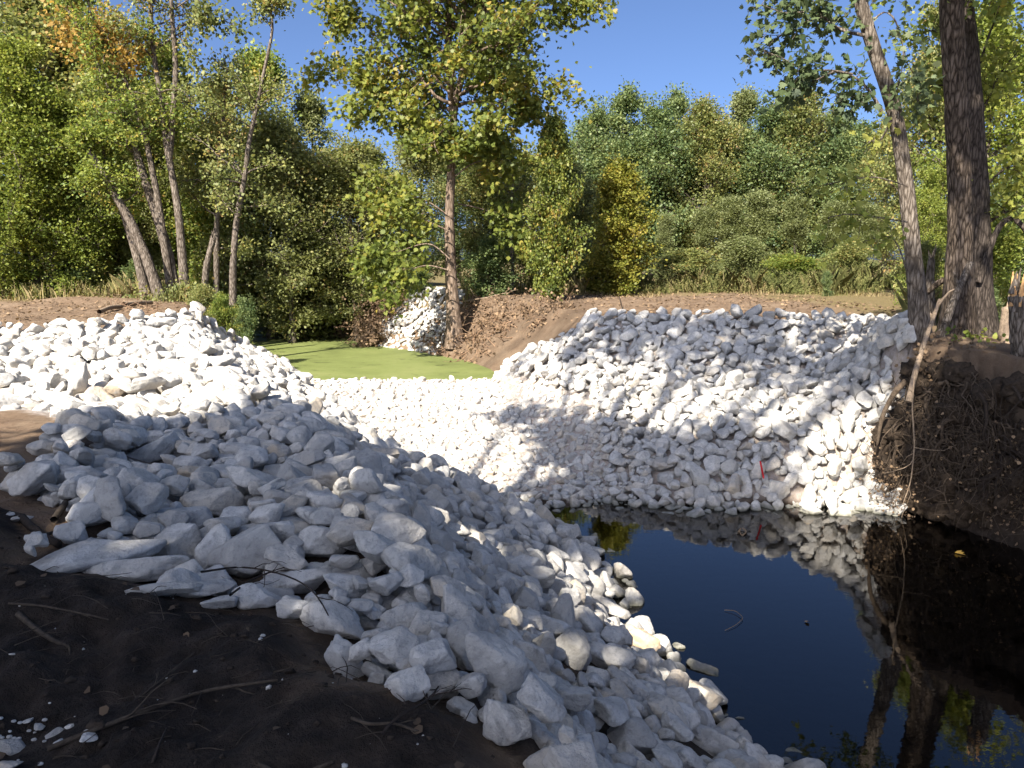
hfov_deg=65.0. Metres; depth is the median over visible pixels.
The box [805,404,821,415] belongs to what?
stone
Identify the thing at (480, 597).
stone
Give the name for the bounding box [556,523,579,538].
stone
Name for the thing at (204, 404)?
stone
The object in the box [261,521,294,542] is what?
stone
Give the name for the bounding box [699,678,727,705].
stone
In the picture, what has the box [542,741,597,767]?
stone
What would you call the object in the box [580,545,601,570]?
stone
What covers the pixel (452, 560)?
stone
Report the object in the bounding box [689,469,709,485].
stone
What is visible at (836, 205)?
willow bush
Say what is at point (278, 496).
stone
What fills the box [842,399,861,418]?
stone
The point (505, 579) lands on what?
stone
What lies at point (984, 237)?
dark maple tree
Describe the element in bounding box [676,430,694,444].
stone
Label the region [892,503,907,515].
stone
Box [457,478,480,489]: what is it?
stone
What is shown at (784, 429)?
stone
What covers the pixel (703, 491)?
stone
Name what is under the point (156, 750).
stick
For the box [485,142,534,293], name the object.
young tree
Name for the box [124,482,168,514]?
stone
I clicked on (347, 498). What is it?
stone
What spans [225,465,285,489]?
stone
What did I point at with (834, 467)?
stone
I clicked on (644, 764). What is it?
stone
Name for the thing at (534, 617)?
stone
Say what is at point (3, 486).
stone
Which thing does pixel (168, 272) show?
maple tree
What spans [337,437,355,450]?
stone
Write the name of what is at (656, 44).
sky
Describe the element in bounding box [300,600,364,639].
stone
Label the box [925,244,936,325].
tree snag
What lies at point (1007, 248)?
bush
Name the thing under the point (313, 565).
stone
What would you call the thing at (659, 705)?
stone
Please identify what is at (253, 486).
stone
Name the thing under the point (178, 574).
stone
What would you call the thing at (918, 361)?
dead pole
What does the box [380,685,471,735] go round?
stick
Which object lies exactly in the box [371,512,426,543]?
stone
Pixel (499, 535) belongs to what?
stone
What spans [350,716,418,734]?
stick
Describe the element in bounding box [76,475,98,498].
stone
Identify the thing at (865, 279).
tall weeds
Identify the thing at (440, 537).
stone
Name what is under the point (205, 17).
maple tree
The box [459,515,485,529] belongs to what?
stone
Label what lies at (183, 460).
stone
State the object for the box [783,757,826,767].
stone
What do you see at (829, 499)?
stone
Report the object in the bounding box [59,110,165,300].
maple tree
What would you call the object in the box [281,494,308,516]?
stone
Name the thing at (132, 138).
maple tree
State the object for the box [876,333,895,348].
stone
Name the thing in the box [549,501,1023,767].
pool water
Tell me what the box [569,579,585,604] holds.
stone
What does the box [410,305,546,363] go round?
dry brush
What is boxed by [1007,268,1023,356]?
tree stump
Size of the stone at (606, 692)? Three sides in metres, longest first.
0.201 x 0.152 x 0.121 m
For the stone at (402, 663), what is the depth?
3.04 m
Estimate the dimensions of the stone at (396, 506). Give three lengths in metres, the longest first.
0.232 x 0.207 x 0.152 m
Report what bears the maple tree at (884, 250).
on the ground at (300, 740)
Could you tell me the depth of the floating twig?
13.38 m
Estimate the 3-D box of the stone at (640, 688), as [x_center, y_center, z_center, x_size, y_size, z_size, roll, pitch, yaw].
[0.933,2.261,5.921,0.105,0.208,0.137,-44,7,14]
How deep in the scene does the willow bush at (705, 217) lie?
49.95 m
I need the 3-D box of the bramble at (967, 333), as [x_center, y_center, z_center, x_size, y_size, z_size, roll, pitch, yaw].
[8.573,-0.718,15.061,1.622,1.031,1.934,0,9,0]
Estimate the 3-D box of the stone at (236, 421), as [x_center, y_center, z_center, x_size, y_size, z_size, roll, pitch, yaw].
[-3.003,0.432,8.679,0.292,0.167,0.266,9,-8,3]
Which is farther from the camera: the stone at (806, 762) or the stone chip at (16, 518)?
the stone at (806, 762)
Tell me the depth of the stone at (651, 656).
7.50 m
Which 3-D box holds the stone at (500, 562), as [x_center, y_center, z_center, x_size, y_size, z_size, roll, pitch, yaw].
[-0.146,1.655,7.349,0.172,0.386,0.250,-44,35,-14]
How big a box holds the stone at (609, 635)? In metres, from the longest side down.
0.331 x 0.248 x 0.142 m
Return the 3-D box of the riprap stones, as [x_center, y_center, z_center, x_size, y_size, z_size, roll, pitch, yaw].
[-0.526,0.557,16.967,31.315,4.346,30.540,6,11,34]
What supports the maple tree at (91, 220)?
on the ground at (300, 740)
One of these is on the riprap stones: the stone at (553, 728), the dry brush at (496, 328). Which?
the stone at (553, 728)
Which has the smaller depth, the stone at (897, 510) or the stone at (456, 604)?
the stone at (456, 604)
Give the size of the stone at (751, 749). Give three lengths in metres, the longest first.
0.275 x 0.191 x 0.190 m
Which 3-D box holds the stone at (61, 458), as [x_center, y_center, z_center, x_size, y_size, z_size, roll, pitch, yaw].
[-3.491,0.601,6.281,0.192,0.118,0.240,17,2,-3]
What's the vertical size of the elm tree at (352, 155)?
9.518 m
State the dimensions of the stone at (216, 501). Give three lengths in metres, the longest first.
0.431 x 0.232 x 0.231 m
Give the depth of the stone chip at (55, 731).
2.82 m
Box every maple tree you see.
[0,18,99,296]
[0,162,32,297]
[6,81,148,296]
[36,0,201,284]
[55,107,166,299]
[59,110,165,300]
[62,0,189,292]
[87,17,235,282]
[91,0,259,284]
[154,61,293,342]
[733,0,989,517]
[843,0,1023,524]
[847,105,919,279]
[881,0,1023,534]
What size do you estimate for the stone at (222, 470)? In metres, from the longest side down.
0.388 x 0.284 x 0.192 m
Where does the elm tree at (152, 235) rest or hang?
on the ground at (300, 740)
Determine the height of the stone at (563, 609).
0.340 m
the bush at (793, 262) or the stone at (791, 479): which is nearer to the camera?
the stone at (791, 479)
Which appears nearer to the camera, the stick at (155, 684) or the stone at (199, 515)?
the stick at (155, 684)
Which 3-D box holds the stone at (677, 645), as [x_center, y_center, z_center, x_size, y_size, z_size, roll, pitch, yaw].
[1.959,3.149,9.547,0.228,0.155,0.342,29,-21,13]
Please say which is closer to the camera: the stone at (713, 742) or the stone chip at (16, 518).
the stone chip at (16, 518)
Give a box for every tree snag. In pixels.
[202,229,215,306]
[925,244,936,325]
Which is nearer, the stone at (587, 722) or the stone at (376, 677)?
the stone at (376, 677)
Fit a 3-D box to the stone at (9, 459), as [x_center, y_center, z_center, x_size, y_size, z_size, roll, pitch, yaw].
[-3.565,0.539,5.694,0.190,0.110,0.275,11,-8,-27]
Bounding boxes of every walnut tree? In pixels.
[858,0,1012,296]
[889,0,1023,272]
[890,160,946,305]
[990,165,1023,297]
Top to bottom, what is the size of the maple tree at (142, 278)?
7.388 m
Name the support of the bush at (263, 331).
on the ground at (300, 740)
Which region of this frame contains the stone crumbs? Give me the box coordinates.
[0,596,423,767]
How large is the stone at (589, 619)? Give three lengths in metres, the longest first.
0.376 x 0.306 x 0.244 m
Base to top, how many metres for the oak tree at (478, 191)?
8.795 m
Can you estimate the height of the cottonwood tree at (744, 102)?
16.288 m
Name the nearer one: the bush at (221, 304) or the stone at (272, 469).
the stone at (272, 469)
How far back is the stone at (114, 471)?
6.12 m
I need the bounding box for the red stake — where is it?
[759,461,763,478]
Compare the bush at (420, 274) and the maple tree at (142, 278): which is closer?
the maple tree at (142, 278)
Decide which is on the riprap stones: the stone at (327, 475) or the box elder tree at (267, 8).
the stone at (327, 475)
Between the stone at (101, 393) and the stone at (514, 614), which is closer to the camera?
the stone at (514, 614)
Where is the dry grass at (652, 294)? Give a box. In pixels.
[0,286,942,299]
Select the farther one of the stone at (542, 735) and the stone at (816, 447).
the stone at (816, 447)
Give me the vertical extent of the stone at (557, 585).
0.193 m
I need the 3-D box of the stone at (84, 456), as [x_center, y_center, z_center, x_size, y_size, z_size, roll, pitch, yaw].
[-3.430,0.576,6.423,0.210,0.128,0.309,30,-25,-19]
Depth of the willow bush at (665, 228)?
48.89 m
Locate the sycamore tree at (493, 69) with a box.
[293,0,618,348]
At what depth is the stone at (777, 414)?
15.89 m
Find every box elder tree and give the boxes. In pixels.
[164,41,278,323]
[166,0,302,339]
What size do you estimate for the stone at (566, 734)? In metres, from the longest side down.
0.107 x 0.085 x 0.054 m
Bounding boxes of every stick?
[8,602,108,619]
[15,611,70,654]
[18,514,61,547]
[47,674,277,751]
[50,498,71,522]
[138,652,194,698]
[151,727,171,763]
[200,561,350,615]
[221,565,284,595]
[257,760,333,767]
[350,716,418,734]
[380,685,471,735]
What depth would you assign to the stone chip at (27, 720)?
2.90 m
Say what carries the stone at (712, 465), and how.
on the stone at (698, 477)
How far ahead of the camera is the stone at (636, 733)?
4.74 m
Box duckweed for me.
[240,331,493,380]
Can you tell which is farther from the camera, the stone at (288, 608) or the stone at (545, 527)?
the stone at (545, 527)
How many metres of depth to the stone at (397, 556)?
4.17 m
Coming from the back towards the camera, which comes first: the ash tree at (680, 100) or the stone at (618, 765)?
the ash tree at (680, 100)
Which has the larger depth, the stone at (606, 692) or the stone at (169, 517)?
the stone at (606, 692)
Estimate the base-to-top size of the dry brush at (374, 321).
3.400 m
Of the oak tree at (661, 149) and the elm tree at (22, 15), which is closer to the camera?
the elm tree at (22, 15)
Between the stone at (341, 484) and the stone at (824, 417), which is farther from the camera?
the stone at (824, 417)
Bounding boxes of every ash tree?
[2,65,162,281]
[577,75,676,272]
[657,81,715,277]
[784,101,872,272]
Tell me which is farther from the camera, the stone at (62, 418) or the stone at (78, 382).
the stone at (78, 382)
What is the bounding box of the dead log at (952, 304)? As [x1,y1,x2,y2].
[936,261,973,336]
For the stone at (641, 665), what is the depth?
6.73 m
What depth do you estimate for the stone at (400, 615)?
3.66 m
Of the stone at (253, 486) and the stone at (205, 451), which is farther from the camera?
the stone at (205, 451)
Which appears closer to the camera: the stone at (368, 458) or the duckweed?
the stone at (368, 458)
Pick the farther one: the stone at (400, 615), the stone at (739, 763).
the stone at (739, 763)
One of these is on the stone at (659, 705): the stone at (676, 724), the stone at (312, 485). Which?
the stone at (676, 724)
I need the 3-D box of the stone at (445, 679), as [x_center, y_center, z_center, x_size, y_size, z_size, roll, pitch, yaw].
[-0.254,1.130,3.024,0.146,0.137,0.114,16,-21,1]
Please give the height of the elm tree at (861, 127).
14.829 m
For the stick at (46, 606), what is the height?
0.047 m
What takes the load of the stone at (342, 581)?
on the riprap stones
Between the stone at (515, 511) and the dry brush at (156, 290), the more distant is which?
the dry brush at (156, 290)
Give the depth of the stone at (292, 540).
4.61 m
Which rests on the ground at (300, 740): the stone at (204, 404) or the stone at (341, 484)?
the stone at (341, 484)
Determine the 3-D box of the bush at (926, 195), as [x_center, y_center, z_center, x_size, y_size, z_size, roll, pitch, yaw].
[13.831,-4.910,26.659,2.231,4.995,2.452,8,12,44]
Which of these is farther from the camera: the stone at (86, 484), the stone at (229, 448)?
the stone at (229, 448)
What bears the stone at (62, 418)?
on the ground at (300, 740)
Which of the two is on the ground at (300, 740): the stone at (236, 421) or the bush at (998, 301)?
the bush at (998, 301)
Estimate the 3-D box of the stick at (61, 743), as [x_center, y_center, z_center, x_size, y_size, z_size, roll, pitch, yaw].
[-1.209,1.112,2.837,0.750,0.186,0.175,-2,9,-14]
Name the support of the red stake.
on the riprap stones
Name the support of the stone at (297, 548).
on the ground at (300, 740)
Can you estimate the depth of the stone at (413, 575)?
3.95 m
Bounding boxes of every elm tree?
[0,0,122,290]
[88,92,182,275]
[223,102,348,343]
[287,128,416,340]
[377,110,468,285]
[422,160,488,285]
[567,120,616,207]
[658,89,758,256]
[693,109,756,261]
[739,81,852,261]
[806,110,898,253]
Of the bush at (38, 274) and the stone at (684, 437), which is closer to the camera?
the stone at (684, 437)
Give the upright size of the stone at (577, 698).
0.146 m
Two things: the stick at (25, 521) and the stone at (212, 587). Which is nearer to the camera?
the stone at (212, 587)
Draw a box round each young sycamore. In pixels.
[520,102,595,300]
[574,147,667,296]
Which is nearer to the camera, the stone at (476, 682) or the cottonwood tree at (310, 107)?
the stone at (476, 682)
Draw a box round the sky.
[0,0,1023,259]
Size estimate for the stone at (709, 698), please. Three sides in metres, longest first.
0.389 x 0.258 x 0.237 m
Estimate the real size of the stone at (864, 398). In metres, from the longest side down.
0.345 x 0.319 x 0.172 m
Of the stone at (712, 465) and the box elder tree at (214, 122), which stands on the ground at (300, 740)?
the box elder tree at (214, 122)
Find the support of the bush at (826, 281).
on the ground at (300, 740)
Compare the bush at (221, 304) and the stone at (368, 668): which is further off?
the bush at (221, 304)
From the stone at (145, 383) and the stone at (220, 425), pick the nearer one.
the stone at (220, 425)
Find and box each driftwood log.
[97,305,122,313]
[122,300,152,306]
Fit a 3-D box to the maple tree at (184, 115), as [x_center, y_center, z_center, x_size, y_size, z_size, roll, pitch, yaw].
[-15.507,-9.451,37.640,7.855,14.066,8.631,2,9,11]
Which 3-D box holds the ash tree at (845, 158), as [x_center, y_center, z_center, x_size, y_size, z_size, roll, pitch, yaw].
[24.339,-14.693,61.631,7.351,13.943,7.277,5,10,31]
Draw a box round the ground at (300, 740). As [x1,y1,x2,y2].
[0,260,1023,767]
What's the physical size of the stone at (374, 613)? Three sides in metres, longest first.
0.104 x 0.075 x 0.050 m
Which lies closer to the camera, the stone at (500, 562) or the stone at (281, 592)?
the stone at (281, 592)
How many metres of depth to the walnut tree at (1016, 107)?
25.34 m
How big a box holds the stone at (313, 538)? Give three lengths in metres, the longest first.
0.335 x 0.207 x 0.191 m
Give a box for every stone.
[0,405,21,410]
[0,452,24,465]
[0,470,40,494]
[6,462,56,496]
[14,383,35,396]
[21,403,41,409]
[23,531,49,546]
[26,439,54,455]
[30,539,166,572]
[32,390,59,400]
[33,403,53,412]
[41,372,60,387]
[41,494,58,507]
[49,351,69,364]
[52,451,79,466]
[54,408,81,426]
[57,472,87,499]
[58,465,108,483]
[61,425,91,441]
[65,502,107,526]
[67,362,88,395]
[68,413,101,430]
[69,447,94,466]
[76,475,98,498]
[82,555,189,582]
[83,386,115,400]
[91,404,123,419]
[94,475,126,521]
[103,427,131,449]
[103,466,124,476]
[104,380,123,396]
[111,512,138,534]
[113,423,147,448]
[117,467,160,489]
[119,429,142,446]
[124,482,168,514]
[124,581,202,596]
[127,431,180,462]
[129,415,152,429]
[131,376,166,390]
[133,521,161,538]
[146,463,176,474]
[147,417,167,431]
[153,523,201,559]
[157,568,201,582]
[158,509,191,526]
[160,475,189,497]
[160,506,213,528]
[165,413,189,429]
[172,455,208,469]
[177,465,200,477]
[179,487,245,516]
[179,579,236,597]
[183,399,210,414]
[187,472,217,487]
[191,443,218,459]
[195,523,231,569]
[200,595,237,608]
[203,368,230,383]
[203,516,241,532]
[207,415,236,436]
[207,523,282,577]
[208,402,224,412]
[209,354,235,366]
[210,464,230,478]
[212,373,244,385]
[218,442,245,453]
[218,578,231,594]
[223,416,245,426]
[225,391,250,404]
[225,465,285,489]
[232,583,281,609]
[234,444,268,468]
[248,481,264,495]
[249,503,284,523]
[250,380,270,398]
[258,477,285,494]
[260,568,332,593]
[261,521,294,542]
[262,464,280,475]
[263,489,291,502]
[263,544,304,576]
[264,544,308,570]
[266,588,293,597]
[267,398,290,408]
[267,444,291,457]
[269,425,290,444]
[275,598,310,618]
[276,463,306,481]
[279,515,310,533]
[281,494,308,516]
[282,535,303,546]
[284,479,322,494]
[286,425,311,444]
[293,449,325,465]
[295,506,316,524]
[298,525,346,556]
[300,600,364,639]
[302,411,327,425]
[302,562,332,569]
[305,431,334,453]
[306,491,342,508]
[309,506,343,525]
[312,463,340,490]
[323,573,366,598]
[324,634,364,678]
[326,517,373,546]
[329,554,359,569]
[333,456,357,476]
[333,477,350,495]
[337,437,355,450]
[340,492,364,518]
[348,637,370,663]
[349,468,385,493]
[352,575,368,589]
[353,530,395,564]
[354,448,382,473]
[361,628,386,639]
[361,661,391,681]
[364,502,388,520]
[364,606,381,619]
[368,571,403,595]
[368,625,419,664]
[368,672,384,684]
[370,448,399,457]
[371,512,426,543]
[376,499,408,515]
[379,602,426,628]
[381,542,440,581]
[384,664,430,701]
[396,657,411,669]
[399,563,424,587]
[408,610,446,637]
[409,638,456,674]
[411,467,430,485]
[412,500,430,543]
[414,583,429,604]
[425,489,453,514]
[427,669,460,699]
[428,506,444,526]
[429,525,453,551]
[429,620,448,637]
[430,575,447,597]
[438,551,465,575]
[441,525,464,548]
[441,584,475,623]
[445,615,480,670]
[446,696,477,716]
[455,672,486,698]
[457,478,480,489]
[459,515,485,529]
[460,581,485,604]
[464,631,526,695]
[465,572,487,600]
[471,546,494,568]
[473,607,488,630]
[478,601,498,631]
[482,529,505,541]
[482,699,531,745]
[483,511,502,527]
[490,554,507,569]
[492,572,515,595]
[501,603,523,623]
[503,606,522,629]
[505,505,527,518]
[511,555,540,566]
[511,586,539,610]
[513,639,550,674]
[516,672,565,723]
[521,508,542,523]
[521,566,555,587]
[521,609,542,629]
[522,575,541,596]
[524,550,546,566]
[530,719,556,748]
[532,632,556,657]
[536,521,555,534]
[541,615,570,636]
[541,721,560,740]
[542,578,568,594]
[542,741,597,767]
[550,593,575,628]
[555,628,591,670]
[555,683,591,711]
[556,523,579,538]
[558,587,580,606]
[558,724,577,743]
[560,539,582,561]
[564,561,588,582]
[566,709,595,733]
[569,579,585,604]
[574,605,603,638]
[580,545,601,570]
[584,672,604,688]
[585,575,605,595]
[589,641,635,670]
[591,592,630,619]
[591,731,608,753]
[592,686,615,696]
[594,696,629,726]
[600,626,624,645]
[606,666,632,691]
[607,716,658,754]
[610,678,633,698]
[613,763,632,767]
[614,562,632,578]
[616,740,646,759]
[625,587,644,605]
[628,628,660,651]
[631,678,649,698]
[632,656,649,673]
[634,615,654,634]
[634,760,659,767]
[637,648,659,666]
[647,691,691,730]
[652,456,676,470]
[652,740,682,767]
[653,633,672,656]
[661,711,694,741]
[664,669,688,689]
[665,403,679,421]
[672,642,685,648]
[673,745,704,767]
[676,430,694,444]
[686,507,704,517]
[686,658,718,676]
[687,703,701,740]
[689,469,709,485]
[689,680,723,710]
[692,724,738,756]
[694,484,711,501]
[696,424,712,440]
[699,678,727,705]
[703,455,720,475]
[706,758,735,767]
[720,459,737,474]
[724,473,739,493]
[731,758,750,767]
[735,735,750,748]
[736,502,750,511]
[738,418,760,436]
[741,483,751,497]
[743,742,770,767]
[749,461,765,479]
[765,456,780,471]
[768,410,787,422]
[769,480,789,499]
[771,419,796,440]
[783,473,798,487]
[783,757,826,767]
[785,747,801,752]
[793,469,814,485]
[801,484,816,501]
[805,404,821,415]
[806,437,825,455]
[816,410,836,424]
[823,494,838,507]
[825,317,842,332]
[826,458,841,476]
[836,506,851,516]
[839,414,854,432]
[839,448,850,461]
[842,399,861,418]
[844,432,859,449]
[849,381,863,398]
[850,497,870,510]
[851,456,867,471]
[856,390,872,407]
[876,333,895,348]
[889,488,901,500]
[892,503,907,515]
[902,323,916,342]
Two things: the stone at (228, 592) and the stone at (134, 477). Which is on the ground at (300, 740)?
the stone at (228, 592)
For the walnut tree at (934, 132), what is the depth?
31.69 m
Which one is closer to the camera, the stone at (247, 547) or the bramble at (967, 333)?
the stone at (247, 547)
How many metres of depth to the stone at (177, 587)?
3.78 m
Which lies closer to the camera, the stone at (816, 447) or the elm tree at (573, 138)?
the stone at (816, 447)
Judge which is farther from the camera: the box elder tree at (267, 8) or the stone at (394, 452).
the box elder tree at (267, 8)
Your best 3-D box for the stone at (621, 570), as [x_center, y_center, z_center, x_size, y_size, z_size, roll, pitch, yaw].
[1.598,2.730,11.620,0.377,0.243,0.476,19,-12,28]
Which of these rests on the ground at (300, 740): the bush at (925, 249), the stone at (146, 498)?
the bush at (925, 249)
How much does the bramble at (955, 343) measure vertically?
1.382 m
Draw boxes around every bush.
[0,253,61,299]
[44,255,109,295]
[113,259,163,286]
[182,281,218,317]
[205,291,242,334]
[231,292,259,344]
[254,269,337,337]
[265,214,398,340]
[299,314,349,338]
[408,258,434,295]
[457,234,522,296]
[520,261,571,288]
[575,252,604,291]
[648,244,730,285]
[653,210,676,283]
[686,203,724,272]
[709,231,789,288]
[713,190,750,270]
[740,187,782,273]
[755,252,821,282]
[771,190,816,277]
[812,195,852,271]
[815,238,875,272]
[821,270,835,295]
[847,199,890,269]
[889,237,945,310]
[934,215,1023,305]
[994,286,1004,322]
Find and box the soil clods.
[0,537,494,767]
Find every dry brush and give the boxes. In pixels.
[93,287,162,314]
[122,272,217,307]
[334,287,416,343]
[348,318,391,346]
[410,305,546,363]
[460,284,578,326]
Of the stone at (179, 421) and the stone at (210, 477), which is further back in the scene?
the stone at (179, 421)
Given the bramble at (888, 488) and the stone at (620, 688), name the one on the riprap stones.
the stone at (620, 688)
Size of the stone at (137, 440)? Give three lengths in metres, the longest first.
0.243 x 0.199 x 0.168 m
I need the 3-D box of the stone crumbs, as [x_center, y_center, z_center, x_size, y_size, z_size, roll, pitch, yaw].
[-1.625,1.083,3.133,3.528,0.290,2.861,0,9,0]
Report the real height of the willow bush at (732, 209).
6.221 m
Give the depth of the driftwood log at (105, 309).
23.49 m
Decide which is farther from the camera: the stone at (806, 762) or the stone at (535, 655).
the stone at (806, 762)
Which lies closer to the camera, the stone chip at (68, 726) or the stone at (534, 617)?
the stone chip at (68, 726)
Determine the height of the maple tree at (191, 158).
13.463 m
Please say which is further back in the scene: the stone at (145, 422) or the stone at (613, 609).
the stone at (613, 609)
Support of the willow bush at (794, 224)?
on the ground at (300, 740)
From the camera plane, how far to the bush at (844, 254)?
41.01 m
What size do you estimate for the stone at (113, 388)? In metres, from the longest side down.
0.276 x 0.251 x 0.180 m
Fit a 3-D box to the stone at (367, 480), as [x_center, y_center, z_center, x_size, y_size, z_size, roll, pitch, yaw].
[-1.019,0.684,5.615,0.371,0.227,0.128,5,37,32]
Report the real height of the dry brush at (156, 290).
2.121 m
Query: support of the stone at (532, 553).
on the riprap stones
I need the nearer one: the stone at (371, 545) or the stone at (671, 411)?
the stone at (371, 545)
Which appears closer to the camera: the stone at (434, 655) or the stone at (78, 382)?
the stone at (434, 655)
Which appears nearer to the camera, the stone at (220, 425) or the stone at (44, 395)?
the stone at (220, 425)
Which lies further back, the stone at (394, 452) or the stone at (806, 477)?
the stone at (806, 477)
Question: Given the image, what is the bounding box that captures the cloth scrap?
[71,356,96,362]
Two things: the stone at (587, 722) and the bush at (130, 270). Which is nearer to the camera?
the stone at (587, 722)
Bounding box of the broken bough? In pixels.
[927,277,943,294]
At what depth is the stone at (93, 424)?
7.23 m
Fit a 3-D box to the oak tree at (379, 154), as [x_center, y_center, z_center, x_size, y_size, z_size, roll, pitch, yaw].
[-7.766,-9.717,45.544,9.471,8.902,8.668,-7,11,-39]
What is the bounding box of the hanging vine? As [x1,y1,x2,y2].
[886,370,952,514]
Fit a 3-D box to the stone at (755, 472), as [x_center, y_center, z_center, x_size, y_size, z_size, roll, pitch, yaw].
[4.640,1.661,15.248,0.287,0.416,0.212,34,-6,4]
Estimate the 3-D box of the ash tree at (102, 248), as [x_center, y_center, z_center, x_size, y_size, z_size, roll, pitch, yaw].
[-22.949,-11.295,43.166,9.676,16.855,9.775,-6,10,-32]
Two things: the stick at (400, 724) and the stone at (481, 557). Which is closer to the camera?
the stick at (400, 724)
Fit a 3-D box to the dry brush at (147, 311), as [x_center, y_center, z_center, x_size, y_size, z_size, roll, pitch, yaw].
[-11.713,-2.310,24.856,2.194,1.606,5.627,-5,10,-29]
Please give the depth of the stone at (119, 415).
8.25 m
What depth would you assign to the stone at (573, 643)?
6.07 m
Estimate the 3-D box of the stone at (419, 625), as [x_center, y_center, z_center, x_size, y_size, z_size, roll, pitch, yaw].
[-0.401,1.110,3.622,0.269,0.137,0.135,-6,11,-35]
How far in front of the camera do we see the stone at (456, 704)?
2.90 m
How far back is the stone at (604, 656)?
6.57 m
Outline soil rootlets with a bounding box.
[0,511,473,767]
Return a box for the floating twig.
[737,528,746,535]
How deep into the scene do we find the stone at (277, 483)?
5.41 m
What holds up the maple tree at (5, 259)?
on the ground at (300, 740)
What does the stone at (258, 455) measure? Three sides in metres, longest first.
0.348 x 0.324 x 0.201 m
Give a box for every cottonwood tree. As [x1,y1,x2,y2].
[221,34,310,338]
[288,85,344,298]
[709,82,762,257]
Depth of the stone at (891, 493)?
14.50 m
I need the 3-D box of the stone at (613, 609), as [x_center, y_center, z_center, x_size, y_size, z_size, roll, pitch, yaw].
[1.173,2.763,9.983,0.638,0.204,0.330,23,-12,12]
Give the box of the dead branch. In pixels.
[467,288,513,300]
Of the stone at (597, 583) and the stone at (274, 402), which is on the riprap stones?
the stone at (274, 402)
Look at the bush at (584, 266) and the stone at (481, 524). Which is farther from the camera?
the bush at (584, 266)
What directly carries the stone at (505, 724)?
on the ground at (300, 740)
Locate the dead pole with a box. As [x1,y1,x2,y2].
[905,289,954,402]
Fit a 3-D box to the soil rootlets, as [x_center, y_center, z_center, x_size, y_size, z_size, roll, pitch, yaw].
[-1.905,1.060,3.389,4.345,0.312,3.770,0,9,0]
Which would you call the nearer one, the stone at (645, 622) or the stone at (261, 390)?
the stone at (645, 622)
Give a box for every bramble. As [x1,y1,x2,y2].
[859,438,925,517]
[888,384,1023,545]
[890,327,1009,396]
[935,322,1008,343]
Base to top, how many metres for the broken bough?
0.521 m
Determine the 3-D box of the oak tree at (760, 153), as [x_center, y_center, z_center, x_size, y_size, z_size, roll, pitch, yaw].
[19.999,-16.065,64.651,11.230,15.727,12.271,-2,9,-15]
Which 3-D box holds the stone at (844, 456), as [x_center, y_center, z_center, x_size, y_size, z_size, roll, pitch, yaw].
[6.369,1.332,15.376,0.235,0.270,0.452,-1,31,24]
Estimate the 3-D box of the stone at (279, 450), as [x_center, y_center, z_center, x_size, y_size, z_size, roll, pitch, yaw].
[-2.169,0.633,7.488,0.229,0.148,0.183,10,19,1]
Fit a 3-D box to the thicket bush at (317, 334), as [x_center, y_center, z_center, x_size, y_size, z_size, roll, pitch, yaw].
[-8.650,-4.335,37.929,6.102,7.306,6.451,-7,12,-40]
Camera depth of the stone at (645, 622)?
9.74 m
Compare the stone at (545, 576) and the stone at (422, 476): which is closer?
the stone at (545, 576)
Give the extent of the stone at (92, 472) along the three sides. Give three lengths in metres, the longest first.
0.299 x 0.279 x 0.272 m
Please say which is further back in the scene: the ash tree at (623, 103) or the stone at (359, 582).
the ash tree at (623, 103)
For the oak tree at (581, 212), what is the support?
on the ground at (300, 740)
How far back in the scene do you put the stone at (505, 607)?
5.66 m
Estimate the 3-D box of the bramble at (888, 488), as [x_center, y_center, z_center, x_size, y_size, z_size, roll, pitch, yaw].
[6.824,1.852,14.444,1.291,1.811,1.786,0,9,0]
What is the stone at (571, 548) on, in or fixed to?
on the riprap stones
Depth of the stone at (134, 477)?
5.27 m
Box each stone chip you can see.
[0,739,25,755]
[0,761,23,767]
[10,516,33,520]
[22,717,33,723]
[34,723,44,730]
[45,727,63,738]
[64,724,73,728]
[79,729,97,742]
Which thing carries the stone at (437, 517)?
on the ground at (300, 740)
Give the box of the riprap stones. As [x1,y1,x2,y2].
[0,286,907,767]
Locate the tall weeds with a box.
[0,260,1020,322]
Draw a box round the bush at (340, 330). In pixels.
[299,314,349,338]
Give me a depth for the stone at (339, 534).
4.45 m
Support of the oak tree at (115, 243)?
on the ground at (300, 740)
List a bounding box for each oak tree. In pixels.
[40,18,189,287]
[154,152,250,302]
[332,131,435,278]
[441,121,540,289]
[495,137,593,283]
[520,150,603,273]
[565,90,634,271]
[623,85,711,275]
[691,79,823,270]
[747,143,860,271]
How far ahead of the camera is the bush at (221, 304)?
24.78 m
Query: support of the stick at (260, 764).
on the ground at (300, 740)
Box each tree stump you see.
[997,295,1008,342]
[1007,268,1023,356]
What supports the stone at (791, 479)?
on the ground at (300, 740)
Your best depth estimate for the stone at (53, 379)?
11.86 m
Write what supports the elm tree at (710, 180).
on the ground at (300, 740)
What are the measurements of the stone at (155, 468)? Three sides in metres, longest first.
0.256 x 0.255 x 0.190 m
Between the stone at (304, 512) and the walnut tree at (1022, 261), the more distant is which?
the walnut tree at (1022, 261)
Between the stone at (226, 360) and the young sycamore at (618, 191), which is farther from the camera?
the young sycamore at (618, 191)
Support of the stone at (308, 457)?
on the riprap stones
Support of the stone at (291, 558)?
on the stone at (297, 548)
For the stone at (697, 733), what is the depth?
5.94 m
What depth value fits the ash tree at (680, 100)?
67.18 m
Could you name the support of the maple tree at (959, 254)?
on the ground at (300, 740)
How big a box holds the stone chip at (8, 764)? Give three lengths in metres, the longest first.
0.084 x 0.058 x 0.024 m

